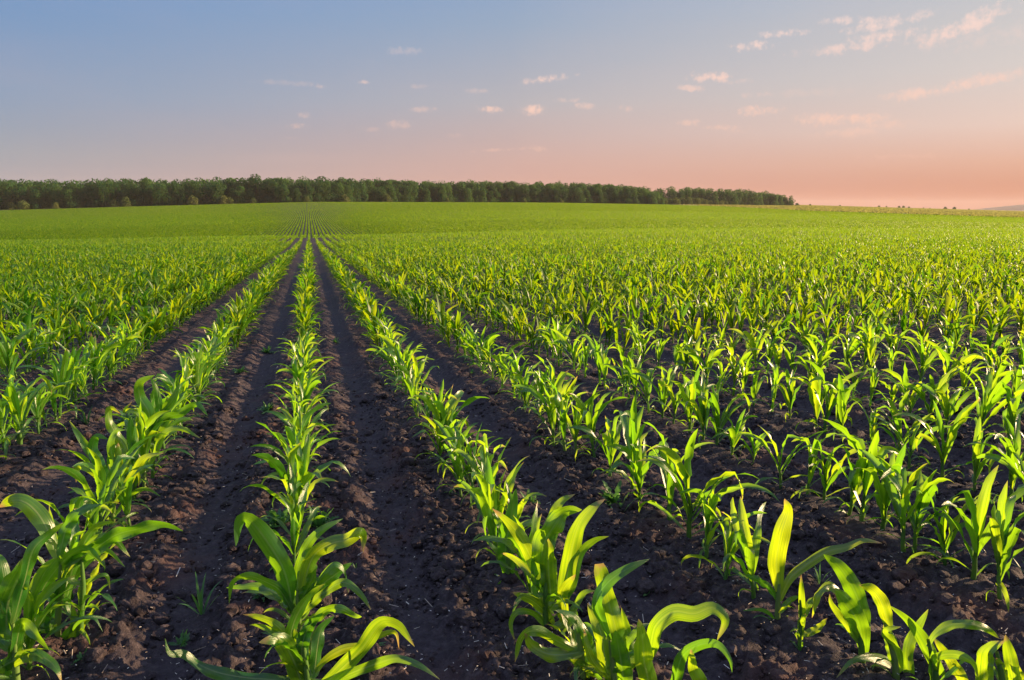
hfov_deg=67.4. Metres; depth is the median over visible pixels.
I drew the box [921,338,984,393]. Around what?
corn plant
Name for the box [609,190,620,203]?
broadleaf tree
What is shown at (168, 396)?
corn plant
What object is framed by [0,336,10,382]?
corn plant
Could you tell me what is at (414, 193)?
broadleaf tree
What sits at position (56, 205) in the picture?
bush
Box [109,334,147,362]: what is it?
corn plant
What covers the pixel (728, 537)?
corn plant
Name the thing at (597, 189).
broadleaf tree
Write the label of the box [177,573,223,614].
weed
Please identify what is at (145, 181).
broadleaf tree
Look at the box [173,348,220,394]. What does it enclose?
corn plant
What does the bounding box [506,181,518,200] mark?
broadleaf tree
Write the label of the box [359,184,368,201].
broadleaf tree
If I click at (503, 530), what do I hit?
corn plant
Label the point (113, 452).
corn plant
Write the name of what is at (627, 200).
broadleaf tree
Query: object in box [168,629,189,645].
weed
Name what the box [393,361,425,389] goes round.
corn plant
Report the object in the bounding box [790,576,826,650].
corn plant
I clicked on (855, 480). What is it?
corn plant
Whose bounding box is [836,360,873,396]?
corn plant
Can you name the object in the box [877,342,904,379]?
corn plant
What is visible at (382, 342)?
corn plant
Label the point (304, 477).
corn plant
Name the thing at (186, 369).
corn plant
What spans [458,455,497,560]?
corn plant
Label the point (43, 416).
corn plant
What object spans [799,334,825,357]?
corn plant
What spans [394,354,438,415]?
corn plant
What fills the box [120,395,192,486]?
corn plant
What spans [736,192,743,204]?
broadleaf tree
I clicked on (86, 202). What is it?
broadleaf tree
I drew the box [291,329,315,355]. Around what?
corn plant
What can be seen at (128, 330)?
corn plant
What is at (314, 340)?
corn plant
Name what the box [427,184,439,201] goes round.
broadleaf tree
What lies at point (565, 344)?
corn plant
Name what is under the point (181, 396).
corn plant
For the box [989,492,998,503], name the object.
weed
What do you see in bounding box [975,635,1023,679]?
corn plant
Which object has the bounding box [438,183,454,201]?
broadleaf tree
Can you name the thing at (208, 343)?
corn plant
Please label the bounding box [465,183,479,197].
broadleaf tree
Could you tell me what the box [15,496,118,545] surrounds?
corn plant
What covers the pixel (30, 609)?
corn plant
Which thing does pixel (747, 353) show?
corn plant
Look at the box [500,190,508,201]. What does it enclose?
broadleaf tree
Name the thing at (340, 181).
broadleaf tree
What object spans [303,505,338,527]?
weed
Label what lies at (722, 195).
broadleaf tree
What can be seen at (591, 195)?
broadleaf tree
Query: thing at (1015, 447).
corn plant
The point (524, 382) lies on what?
corn plant
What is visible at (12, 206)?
bush
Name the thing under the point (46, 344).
corn plant
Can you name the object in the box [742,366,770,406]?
corn plant
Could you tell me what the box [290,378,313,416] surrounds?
corn plant
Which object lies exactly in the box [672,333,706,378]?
corn plant
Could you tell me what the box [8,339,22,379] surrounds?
corn plant
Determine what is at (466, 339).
corn plant
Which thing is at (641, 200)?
broadleaf tree
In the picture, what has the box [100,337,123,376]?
corn plant
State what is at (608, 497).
weed
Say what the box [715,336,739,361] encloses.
corn plant
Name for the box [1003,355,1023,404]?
corn plant
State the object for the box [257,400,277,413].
weed
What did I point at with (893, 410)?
corn plant
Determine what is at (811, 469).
corn plant
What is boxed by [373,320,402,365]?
corn plant
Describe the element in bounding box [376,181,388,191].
broadleaf tree
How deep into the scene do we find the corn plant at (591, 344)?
5.55 m
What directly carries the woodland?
on the ground
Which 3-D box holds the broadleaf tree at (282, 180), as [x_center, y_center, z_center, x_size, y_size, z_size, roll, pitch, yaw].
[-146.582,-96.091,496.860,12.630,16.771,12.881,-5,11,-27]
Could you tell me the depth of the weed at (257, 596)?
2.38 m
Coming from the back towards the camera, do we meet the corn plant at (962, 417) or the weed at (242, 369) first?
the weed at (242, 369)
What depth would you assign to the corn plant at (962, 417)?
3.41 m
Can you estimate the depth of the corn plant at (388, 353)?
5.75 m
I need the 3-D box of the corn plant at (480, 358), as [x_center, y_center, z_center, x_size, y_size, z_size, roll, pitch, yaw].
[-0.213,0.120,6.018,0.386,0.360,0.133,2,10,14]
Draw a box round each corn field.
[0,202,1023,239]
[0,227,1023,357]
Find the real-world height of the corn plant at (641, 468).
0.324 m
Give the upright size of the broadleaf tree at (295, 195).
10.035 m
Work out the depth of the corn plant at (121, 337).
6.41 m
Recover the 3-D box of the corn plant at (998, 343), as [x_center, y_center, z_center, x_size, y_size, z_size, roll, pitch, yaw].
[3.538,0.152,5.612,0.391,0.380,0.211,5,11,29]
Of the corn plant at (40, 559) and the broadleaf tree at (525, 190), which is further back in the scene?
the broadleaf tree at (525, 190)
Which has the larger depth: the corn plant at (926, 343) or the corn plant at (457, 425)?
the corn plant at (926, 343)
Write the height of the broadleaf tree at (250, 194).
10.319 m
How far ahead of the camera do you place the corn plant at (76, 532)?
2.37 m
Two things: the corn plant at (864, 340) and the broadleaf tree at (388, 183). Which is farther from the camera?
the broadleaf tree at (388, 183)
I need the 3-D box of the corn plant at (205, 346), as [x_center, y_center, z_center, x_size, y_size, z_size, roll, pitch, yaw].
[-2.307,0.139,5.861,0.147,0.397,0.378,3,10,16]
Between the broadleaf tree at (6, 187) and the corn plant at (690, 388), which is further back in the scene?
the broadleaf tree at (6, 187)
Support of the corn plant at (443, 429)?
on the ground
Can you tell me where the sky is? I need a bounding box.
[0,0,1023,208]
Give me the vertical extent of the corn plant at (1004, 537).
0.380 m
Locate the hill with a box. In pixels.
[974,205,1023,210]
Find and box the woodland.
[0,176,794,203]
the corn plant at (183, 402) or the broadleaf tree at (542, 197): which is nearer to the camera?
the corn plant at (183, 402)
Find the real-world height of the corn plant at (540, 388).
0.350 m
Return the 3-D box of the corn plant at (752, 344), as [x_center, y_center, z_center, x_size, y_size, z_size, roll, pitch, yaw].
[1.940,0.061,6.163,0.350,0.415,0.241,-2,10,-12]
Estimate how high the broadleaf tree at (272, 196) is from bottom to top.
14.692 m
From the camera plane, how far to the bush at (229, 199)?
472.83 m
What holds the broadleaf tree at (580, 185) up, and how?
on the ground
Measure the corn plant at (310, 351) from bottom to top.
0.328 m
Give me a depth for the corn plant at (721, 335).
6.58 m
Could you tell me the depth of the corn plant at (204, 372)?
5.38 m
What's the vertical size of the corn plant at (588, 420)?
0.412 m
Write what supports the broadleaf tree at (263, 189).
on the ground
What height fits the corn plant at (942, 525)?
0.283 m
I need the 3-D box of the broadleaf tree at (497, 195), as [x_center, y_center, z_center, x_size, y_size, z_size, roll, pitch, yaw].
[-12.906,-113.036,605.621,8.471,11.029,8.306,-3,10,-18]
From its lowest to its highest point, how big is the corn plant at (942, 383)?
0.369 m
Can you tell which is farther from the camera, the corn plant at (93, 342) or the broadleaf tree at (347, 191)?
the broadleaf tree at (347, 191)
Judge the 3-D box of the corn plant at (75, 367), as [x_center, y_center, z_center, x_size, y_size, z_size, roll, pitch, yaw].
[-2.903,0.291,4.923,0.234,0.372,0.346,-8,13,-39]
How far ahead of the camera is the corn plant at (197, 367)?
4.98 m
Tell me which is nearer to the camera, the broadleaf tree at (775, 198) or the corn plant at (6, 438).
the corn plant at (6, 438)
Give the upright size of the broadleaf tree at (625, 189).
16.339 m
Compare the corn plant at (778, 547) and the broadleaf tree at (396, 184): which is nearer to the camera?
the corn plant at (778, 547)
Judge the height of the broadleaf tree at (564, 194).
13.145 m
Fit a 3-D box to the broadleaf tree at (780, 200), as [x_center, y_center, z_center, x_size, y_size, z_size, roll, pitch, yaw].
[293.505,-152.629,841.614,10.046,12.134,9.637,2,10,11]
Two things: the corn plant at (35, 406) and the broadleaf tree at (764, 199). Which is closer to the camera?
the corn plant at (35, 406)
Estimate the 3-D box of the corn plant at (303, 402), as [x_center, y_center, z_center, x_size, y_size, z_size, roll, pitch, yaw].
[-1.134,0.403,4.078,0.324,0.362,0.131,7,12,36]
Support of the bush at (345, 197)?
on the ground
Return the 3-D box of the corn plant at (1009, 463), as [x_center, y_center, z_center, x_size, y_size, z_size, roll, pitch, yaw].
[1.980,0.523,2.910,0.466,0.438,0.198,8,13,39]
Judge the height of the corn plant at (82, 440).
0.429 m
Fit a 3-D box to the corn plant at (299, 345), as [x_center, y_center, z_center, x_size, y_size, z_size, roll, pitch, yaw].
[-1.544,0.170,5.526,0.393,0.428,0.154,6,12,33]
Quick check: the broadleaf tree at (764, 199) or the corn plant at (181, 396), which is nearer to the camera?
the corn plant at (181, 396)
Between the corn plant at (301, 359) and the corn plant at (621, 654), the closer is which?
the corn plant at (621, 654)
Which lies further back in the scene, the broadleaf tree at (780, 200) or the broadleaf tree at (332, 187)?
the broadleaf tree at (780, 200)
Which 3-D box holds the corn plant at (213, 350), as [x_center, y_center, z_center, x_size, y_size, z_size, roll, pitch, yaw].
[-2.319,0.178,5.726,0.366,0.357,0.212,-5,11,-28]
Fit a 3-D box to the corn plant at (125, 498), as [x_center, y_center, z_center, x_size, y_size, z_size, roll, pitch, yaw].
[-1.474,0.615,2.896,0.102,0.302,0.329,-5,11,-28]
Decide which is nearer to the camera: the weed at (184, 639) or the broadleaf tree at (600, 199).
the weed at (184, 639)
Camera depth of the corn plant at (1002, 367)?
4.79 m
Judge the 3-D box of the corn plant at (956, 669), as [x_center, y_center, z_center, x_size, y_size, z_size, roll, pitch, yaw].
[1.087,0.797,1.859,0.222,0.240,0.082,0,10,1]
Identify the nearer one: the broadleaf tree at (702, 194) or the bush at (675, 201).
the bush at (675, 201)
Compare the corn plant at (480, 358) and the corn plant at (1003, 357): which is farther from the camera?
the corn plant at (480, 358)
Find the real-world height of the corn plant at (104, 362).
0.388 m
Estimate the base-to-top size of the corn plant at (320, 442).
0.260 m
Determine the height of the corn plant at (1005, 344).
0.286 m
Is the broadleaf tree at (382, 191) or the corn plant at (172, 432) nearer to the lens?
the corn plant at (172, 432)
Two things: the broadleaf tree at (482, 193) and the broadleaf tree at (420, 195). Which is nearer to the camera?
the broadleaf tree at (420, 195)
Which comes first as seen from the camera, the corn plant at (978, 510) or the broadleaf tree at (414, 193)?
the corn plant at (978, 510)
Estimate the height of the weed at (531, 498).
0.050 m
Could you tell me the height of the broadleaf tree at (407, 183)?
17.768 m
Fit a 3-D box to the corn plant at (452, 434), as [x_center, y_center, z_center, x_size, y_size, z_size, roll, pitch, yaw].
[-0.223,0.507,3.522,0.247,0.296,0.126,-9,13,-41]
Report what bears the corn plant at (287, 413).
on the ground
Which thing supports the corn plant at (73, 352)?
on the ground
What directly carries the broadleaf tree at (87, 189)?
on the ground
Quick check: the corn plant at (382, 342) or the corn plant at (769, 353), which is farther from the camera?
the corn plant at (382, 342)
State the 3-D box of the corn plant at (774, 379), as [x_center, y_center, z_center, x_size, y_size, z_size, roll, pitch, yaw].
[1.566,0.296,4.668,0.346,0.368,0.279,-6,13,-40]
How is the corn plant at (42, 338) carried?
on the ground
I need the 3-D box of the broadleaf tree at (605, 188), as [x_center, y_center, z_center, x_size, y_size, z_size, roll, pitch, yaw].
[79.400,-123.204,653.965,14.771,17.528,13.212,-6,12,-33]
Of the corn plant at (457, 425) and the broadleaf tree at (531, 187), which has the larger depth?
the broadleaf tree at (531, 187)
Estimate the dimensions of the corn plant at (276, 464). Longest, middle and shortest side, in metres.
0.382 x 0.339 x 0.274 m
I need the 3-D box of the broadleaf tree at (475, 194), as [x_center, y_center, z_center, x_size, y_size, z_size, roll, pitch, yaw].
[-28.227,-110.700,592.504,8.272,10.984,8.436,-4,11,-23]
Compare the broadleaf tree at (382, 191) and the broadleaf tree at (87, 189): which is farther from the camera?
the broadleaf tree at (382, 191)
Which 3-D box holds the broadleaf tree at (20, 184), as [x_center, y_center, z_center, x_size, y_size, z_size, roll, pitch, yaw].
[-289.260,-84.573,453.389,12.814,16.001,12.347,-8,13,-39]
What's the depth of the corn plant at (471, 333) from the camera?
6.35 m
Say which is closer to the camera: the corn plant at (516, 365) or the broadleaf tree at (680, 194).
the corn plant at (516, 365)
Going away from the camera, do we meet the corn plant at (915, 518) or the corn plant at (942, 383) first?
the corn plant at (915, 518)
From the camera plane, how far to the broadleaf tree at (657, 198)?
660.12 m
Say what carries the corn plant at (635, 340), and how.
on the ground
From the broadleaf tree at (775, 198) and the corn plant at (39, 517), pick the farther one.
the broadleaf tree at (775, 198)
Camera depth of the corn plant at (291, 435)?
3.37 m
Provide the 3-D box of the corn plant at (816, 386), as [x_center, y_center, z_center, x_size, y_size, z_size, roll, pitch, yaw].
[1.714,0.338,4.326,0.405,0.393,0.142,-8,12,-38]
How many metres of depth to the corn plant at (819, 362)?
5.30 m
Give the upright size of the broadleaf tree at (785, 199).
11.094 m
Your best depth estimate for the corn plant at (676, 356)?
5.88 m
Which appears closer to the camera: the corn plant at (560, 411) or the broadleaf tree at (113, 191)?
the corn plant at (560, 411)
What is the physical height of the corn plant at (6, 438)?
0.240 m
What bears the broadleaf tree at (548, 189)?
on the ground
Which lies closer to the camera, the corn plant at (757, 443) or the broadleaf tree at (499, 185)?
the corn plant at (757, 443)
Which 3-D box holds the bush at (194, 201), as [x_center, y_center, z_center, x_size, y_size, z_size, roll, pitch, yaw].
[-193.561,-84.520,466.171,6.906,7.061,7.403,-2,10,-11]
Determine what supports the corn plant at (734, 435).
on the ground
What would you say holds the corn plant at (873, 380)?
on the ground
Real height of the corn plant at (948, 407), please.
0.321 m
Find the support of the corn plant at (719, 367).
on the ground
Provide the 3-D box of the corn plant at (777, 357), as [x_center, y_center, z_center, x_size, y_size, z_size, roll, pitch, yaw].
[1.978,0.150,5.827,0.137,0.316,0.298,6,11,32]
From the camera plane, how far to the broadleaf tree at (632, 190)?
652.19 m
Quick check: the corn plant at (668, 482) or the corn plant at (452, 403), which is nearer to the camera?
the corn plant at (668, 482)
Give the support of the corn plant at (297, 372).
on the ground
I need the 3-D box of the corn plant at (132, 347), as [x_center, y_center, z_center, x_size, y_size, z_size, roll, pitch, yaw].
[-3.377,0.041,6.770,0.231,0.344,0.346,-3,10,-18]
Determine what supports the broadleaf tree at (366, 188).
on the ground
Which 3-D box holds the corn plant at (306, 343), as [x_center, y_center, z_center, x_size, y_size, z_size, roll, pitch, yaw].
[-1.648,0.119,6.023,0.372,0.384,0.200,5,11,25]
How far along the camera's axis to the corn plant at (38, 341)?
6.49 m
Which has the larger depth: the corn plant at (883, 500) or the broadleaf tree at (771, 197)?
the broadleaf tree at (771, 197)
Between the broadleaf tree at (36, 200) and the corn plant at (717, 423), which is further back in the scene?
the broadleaf tree at (36, 200)
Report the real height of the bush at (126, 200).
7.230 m
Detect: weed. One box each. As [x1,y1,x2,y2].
[71,648,86,664]
[72,407,92,423]
[113,410,135,424]
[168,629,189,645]
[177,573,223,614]
[232,365,246,372]
[252,594,265,601]
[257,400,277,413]
[260,506,290,527]
[262,345,274,352]
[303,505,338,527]
[520,489,540,503]
[599,480,622,507]
[812,561,834,583]
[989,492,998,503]
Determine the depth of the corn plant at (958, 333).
6.83 m
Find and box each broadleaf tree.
[0,180,17,209]
[3,192,16,209]
[8,186,31,208]
[15,183,29,197]
[29,189,45,208]
[30,181,46,200]
[40,187,54,208]
[47,186,65,207]
[60,188,82,207]
[64,184,79,198]
[77,192,92,207]
[78,186,93,200]
[88,182,109,207]
[90,182,103,206]
[104,185,122,206]
[109,181,128,205]
[116,190,129,205]
[122,183,146,205]
[140,178,155,195]
[142,185,156,205]
[152,183,173,205]
[163,186,177,204]
[169,181,184,204]
[178,188,189,204]
[179,180,190,195]
[184,181,205,204]
[200,188,212,204]
[206,181,225,204]
[220,178,236,196]
[227,188,238,203]
[232,186,246,203]
[237,181,253,198]
[244,174,262,202]
[245,188,254,202]
[255,184,271,202]
[259,179,274,190]
[266,181,278,202]
[273,183,292,202]
[277,178,293,202]
[289,187,303,201]
[293,179,309,195]
[297,182,314,201]
[311,183,324,201]
[319,180,334,201]
[325,181,341,201]
[330,183,343,201]
[335,177,347,185]
[340,185,355,201]
[347,183,363,201]
[358,181,368,201]
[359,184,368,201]
[362,179,374,201]
[368,187,380,201]
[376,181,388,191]
[377,186,386,201]
[384,180,397,199]
[387,186,397,201]
[391,180,403,190]
[393,188,401,201]
[398,185,413,201]
[403,180,419,201]
[407,183,419,201]
[417,187,426,201]
[421,188,431,201]
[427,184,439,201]
[435,185,446,201]
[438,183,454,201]
[449,189,460,201]
[451,181,465,201]
[461,187,473,201]
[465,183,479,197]
[472,190,478,201]
[476,182,488,198]
[477,188,486,201]
[484,181,496,200]
[487,191,494,201]
[492,190,500,201]
[493,181,504,201]
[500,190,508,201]
[501,182,513,193]
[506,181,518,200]
[507,187,516,201]
[513,189,522,201]
[518,185,532,201]
[528,184,539,197]
[530,187,540,202]
[539,188,550,202]
[544,184,553,202]
[549,188,562,202]
[560,189,570,202]
[565,190,573,202]
[572,183,585,202]
[573,187,585,202]
[583,190,592,202]
[585,185,596,200]
[588,192,594,202]
[591,183,602,202]
[596,185,609,203]
[597,193,606,202]
[602,192,608,202]
[607,185,619,203]
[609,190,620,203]
[619,186,627,197]
[619,193,624,203]
[624,191,633,203]
[628,186,638,195]
[630,191,639,203]
[638,193,644,203]
[639,188,648,203]
[646,192,656,203]
[655,192,660,203]
[666,190,678,202]
[676,191,684,199]
[682,188,691,201]
[690,189,698,199]
[696,189,705,199]
[704,192,712,201]
[710,191,718,203]
[717,191,727,201]
[724,190,733,204]
[730,192,738,204]
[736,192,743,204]
[740,193,747,204]
[746,193,753,204]
[752,192,759,204]
[756,192,763,204]
[758,193,769,204]
[766,194,774,204]
[771,194,778,204]
[777,195,783,204]
[783,197,788,204]
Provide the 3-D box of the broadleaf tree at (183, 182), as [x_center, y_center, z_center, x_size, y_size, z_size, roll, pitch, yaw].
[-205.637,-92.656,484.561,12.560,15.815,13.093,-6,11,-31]
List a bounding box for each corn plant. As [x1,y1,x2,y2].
[0,312,47,371]
[0,327,44,383]
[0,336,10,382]
[0,354,58,444]
[0,374,36,456]
[0,378,40,459]
[0,378,72,430]
[0,424,15,456]
[0,493,103,636]
[0,522,64,679]
[2,341,40,377]
[2,384,66,433]
[3,505,89,629]
[5,388,38,442]
[7,322,52,369]
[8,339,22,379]
[13,343,48,372]
[15,346,102,409]
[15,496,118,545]
[19,575,110,677]
[23,324,50,362]
[31,314,66,360]
[34,329,57,364]
[37,374,84,420]
[38,387,49,426]
[42,363,82,403]
[43,329,55,362]
[43,443,159,536]
[46,364,88,404]
[48,348,78,417]
[49,347,89,400]
[50,520,181,643]
[56,341,94,394]
[56,421,163,518]
[65,523,92,599]
[69,428,164,526]
[69,483,111,570]
[73,357,100,396]
[77,338,121,389]
[83,339,121,383]
[85,334,120,385]
[87,321,140,371]
[97,335,126,376]
[99,348,133,379]
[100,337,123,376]
[100,394,192,461]
[101,320,152,358]
[105,406,199,502]
[108,464,133,526]
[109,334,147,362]
[110,326,142,358]
[110,333,142,366]
[113,320,134,369]
[117,319,140,364]
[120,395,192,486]
[123,375,207,477]
[126,382,209,448]
[129,404,191,471]
[146,347,213,415]
[146,368,206,425]
[150,375,195,435]
[159,377,200,414]
[160,384,202,425]
[165,584,438,679]
[169,407,179,439]
[171,343,226,403]
[171,357,219,400]
[172,345,224,390]
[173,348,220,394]
[176,343,220,393]
[189,342,224,381]
[192,332,227,377]
[193,330,228,359]
[193,331,238,372]
[196,321,238,361]
[204,345,228,373]
[206,323,235,364]
[227,512,370,631]
[242,442,350,521]
[248,481,320,570]
[251,403,335,483]
[260,462,337,550]
[264,372,338,429]
[265,407,328,450]
[266,430,340,471]
[270,379,310,427]
[271,352,334,393]
[273,396,309,445]
[276,334,320,367]
[276,372,320,402]
[276,431,321,512]
[279,333,319,386]
[279,439,329,496]
[280,332,325,370]
[282,375,338,426]
[283,411,319,452]
[284,344,332,381]
[287,348,322,363]
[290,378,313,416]
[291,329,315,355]
[291,354,317,405]
[303,368,311,389]
[366,331,409,376]
[370,334,428,386]
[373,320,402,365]
[373,327,393,355]
[374,334,423,383]
[374,346,422,375]
[379,319,395,361]
[379,333,408,368]
[382,316,404,337]
[384,346,433,394]
[388,366,418,405]
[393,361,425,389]
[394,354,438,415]
[394,369,427,416]
[407,387,433,428]
[411,386,486,451]
[413,413,458,460]
[418,379,456,433]
[420,388,464,438]
[428,441,491,496]
[433,406,468,465]
[433,419,472,481]
[437,424,503,499]
[443,415,491,477]
[449,433,507,522]
[454,328,478,356]
[454,328,483,364]
[454,456,528,541]
[457,320,506,364]
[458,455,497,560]
[460,323,473,358]
[460,328,477,354]
[465,334,504,373]
[465,438,510,532]
[469,339,497,366]
[470,339,514,378]
[474,501,541,611]
[481,342,527,388]
[481,481,544,531]
[486,489,531,583]
[491,350,551,399]
[492,494,607,638]
[494,359,527,392]
[505,365,539,410]
[505,366,548,406]
[507,349,526,396]
[512,371,570,445]
[515,610,633,679]
[519,377,585,436]
[526,365,567,417]
[529,320,569,358]
[529,354,574,419]
[533,377,573,426]
[534,318,563,366]
[536,314,579,363]
[538,318,549,356]
[542,378,599,450]
[547,329,589,369]
[549,390,603,453]
[569,383,626,461]
[569,414,625,475]
[570,559,732,679]
[575,339,600,377]
[576,351,583,374]
[583,334,619,384]
[589,343,618,388]
[598,359,649,399]
[600,436,667,503]
[605,396,652,489]
[608,355,643,403]
[609,343,646,398]
[619,366,667,412]
[623,324,647,352]
[626,429,778,538]
[629,320,652,356]
[632,328,667,363]
[632,364,678,417]
[636,422,720,519]
[649,337,670,365]
[652,383,692,423]
[666,366,706,432]
[670,334,691,373]
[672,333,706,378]
[674,336,716,377]
[678,345,727,385]
[678,371,726,442]
[679,474,743,566]
[681,500,770,589]
[684,370,759,444]
[698,326,718,352]
[703,358,736,392]
[704,340,764,396]
[705,338,729,356]
[708,327,724,357]
[713,409,756,459]
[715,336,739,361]
[722,354,757,399]
[722,496,765,599]
[727,323,775,368]
[737,428,772,464]
[739,425,829,488]
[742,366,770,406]
[743,499,880,619]
[745,327,796,372]
[745,329,765,362]
[750,356,790,411]
[766,339,785,374]
[775,369,803,419]
[778,344,813,376]
[784,360,863,432]
[787,314,831,358]
[790,350,833,385]
[790,438,868,499]
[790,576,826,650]
[791,428,836,496]
[794,336,840,383]
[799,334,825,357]
[807,372,847,427]
[807,419,935,529]
[808,331,843,366]
[812,554,891,677]
[822,374,862,439]
[823,444,885,515]
[833,331,863,369]
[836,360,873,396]
[842,399,890,457]
[844,307,898,351]
[845,325,881,373]
[847,327,882,371]
[847,444,906,530]
[859,449,953,565]
[859,583,944,679]
[861,357,889,406]
[862,314,885,351]
[866,390,957,459]
[867,467,976,566]
[870,364,937,419]
[871,414,950,468]
[877,320,902,356]
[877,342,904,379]
[877,380,913,410]
[881,329,917,360]
[893,398,987,477]
[896,366,958,423]
[901,333,953,383]
[903,329,945,365]
[906,492,984,565]
[913,620,998,679]
[914,343,936,368]
[914,383,979,432]
[918,465,1023,579]
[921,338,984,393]
[935,332,954,366]
[938,314,979,353]
[950,357,992,395]
[953,348,968,372]
[961,367,1013,438]
[962,323,1005,354]
[963,333,985,354]
[965,429,1023,511]
[969,334,1020,377]
[970,417,1007,491]
[974,414,1023,500]
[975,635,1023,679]
[977,345,1015,381]
[978,352,1023,407]
[986,480,1023,612]
[994,334,1015,362]
[1001,336,1022,364]
[1002,380,1023,446]
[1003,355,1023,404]
[1017,332,1023,380]
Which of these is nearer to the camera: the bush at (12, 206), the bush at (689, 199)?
the bush at (12, 206)
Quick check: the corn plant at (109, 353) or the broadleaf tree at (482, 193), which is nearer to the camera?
the corn plant at (109, 353)
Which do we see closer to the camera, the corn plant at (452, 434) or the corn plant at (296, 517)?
the corn plant at (296, 517)
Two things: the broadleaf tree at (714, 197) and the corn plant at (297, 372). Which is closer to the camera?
the corn plant at (297, 372)
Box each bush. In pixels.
[8,202,17,209]
[17,200,29,209]
[51,202,59,208]
[110,199,118,206]
[118,197,131,206]
[188,195,198,204]
[219,195,228,203]
[226,197,233,203]
[250,197,256,203]
[339,194,350,201]
[382,194,392,201]
[672,197,680,204]
[686,197,692,203]
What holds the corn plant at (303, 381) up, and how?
on the ground
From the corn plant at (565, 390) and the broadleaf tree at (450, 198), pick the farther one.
the broadleaf tree at (450, 198)
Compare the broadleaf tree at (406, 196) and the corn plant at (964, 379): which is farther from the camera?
the broadleaf tree at (406, 196)
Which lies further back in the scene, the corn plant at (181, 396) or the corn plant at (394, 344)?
the corn plant at (394, 344)
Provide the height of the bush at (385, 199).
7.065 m
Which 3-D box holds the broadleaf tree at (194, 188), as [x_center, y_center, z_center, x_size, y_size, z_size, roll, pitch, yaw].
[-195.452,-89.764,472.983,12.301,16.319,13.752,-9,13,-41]
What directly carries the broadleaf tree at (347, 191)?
on the ground
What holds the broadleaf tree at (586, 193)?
on the ground
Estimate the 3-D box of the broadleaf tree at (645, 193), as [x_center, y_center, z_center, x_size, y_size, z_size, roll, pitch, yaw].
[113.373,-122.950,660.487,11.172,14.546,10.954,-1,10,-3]
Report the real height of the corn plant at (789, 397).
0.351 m
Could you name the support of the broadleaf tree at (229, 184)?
on the ground
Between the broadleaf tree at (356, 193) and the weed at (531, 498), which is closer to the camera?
the weed at (531, 498)
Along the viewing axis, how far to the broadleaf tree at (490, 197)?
601.13 m
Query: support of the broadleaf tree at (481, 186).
on the ground
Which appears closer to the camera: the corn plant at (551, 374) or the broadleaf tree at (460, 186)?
the corn plant at (551, 374)
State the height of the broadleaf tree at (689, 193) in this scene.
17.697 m
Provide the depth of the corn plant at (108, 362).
5.86 m
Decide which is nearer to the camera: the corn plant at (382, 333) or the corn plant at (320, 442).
the corn plant at (320, 442)
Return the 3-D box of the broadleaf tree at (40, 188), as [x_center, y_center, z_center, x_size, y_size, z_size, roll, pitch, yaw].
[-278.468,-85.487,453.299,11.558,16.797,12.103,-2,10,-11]
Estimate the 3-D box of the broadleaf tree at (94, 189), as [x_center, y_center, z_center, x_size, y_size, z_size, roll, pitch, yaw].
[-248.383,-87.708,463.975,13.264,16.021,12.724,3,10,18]
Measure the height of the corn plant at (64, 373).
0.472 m
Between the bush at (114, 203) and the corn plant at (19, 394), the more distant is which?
the bush at (114, 203)
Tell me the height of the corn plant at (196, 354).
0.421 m
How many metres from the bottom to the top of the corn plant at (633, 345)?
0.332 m
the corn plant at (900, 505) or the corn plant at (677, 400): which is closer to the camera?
the corn plant at (900, 505)
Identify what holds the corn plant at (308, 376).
on the ground
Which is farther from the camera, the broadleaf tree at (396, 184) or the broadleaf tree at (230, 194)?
the broadleaf tree at (396, 184)
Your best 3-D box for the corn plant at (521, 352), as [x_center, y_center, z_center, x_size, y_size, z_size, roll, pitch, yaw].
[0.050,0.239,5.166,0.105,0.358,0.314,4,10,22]
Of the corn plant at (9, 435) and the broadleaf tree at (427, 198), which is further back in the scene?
the broadleaf tree at (427, 198)
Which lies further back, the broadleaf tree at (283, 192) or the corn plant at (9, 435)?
the broadleaf tree at (283, 192)
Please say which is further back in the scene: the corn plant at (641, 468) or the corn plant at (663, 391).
the corn plant at (663, 391)
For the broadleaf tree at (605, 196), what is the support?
on the ground
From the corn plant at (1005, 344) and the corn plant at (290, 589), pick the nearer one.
the corn plant at (290, 589)
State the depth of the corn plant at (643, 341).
6.41 m
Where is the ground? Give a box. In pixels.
[0,202,1023,679]
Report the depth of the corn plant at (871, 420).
3.82 m
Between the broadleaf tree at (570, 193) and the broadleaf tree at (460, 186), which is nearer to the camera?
the broadleaf tree at (460, 186)
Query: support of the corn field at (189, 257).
on the ground
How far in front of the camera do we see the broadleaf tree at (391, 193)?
537.35 m
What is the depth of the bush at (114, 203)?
451.14 m
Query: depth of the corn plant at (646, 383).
4.72 m
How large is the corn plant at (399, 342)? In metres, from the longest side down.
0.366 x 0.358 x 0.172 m
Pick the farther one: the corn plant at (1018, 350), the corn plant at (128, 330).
the corn plant at (128, 330)
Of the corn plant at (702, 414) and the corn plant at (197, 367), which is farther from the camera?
the corn plant at (197, 367)
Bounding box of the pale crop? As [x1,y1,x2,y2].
[680,204,1023,216]
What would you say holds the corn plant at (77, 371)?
on the ground
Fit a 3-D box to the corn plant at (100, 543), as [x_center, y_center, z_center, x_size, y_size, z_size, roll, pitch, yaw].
[-1.105,0.691,2.155,0.374,0.397,0.223,-3,10,-14]
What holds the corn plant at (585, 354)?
on the ground
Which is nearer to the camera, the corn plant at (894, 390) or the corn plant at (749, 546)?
the corn plant at (749, 546)

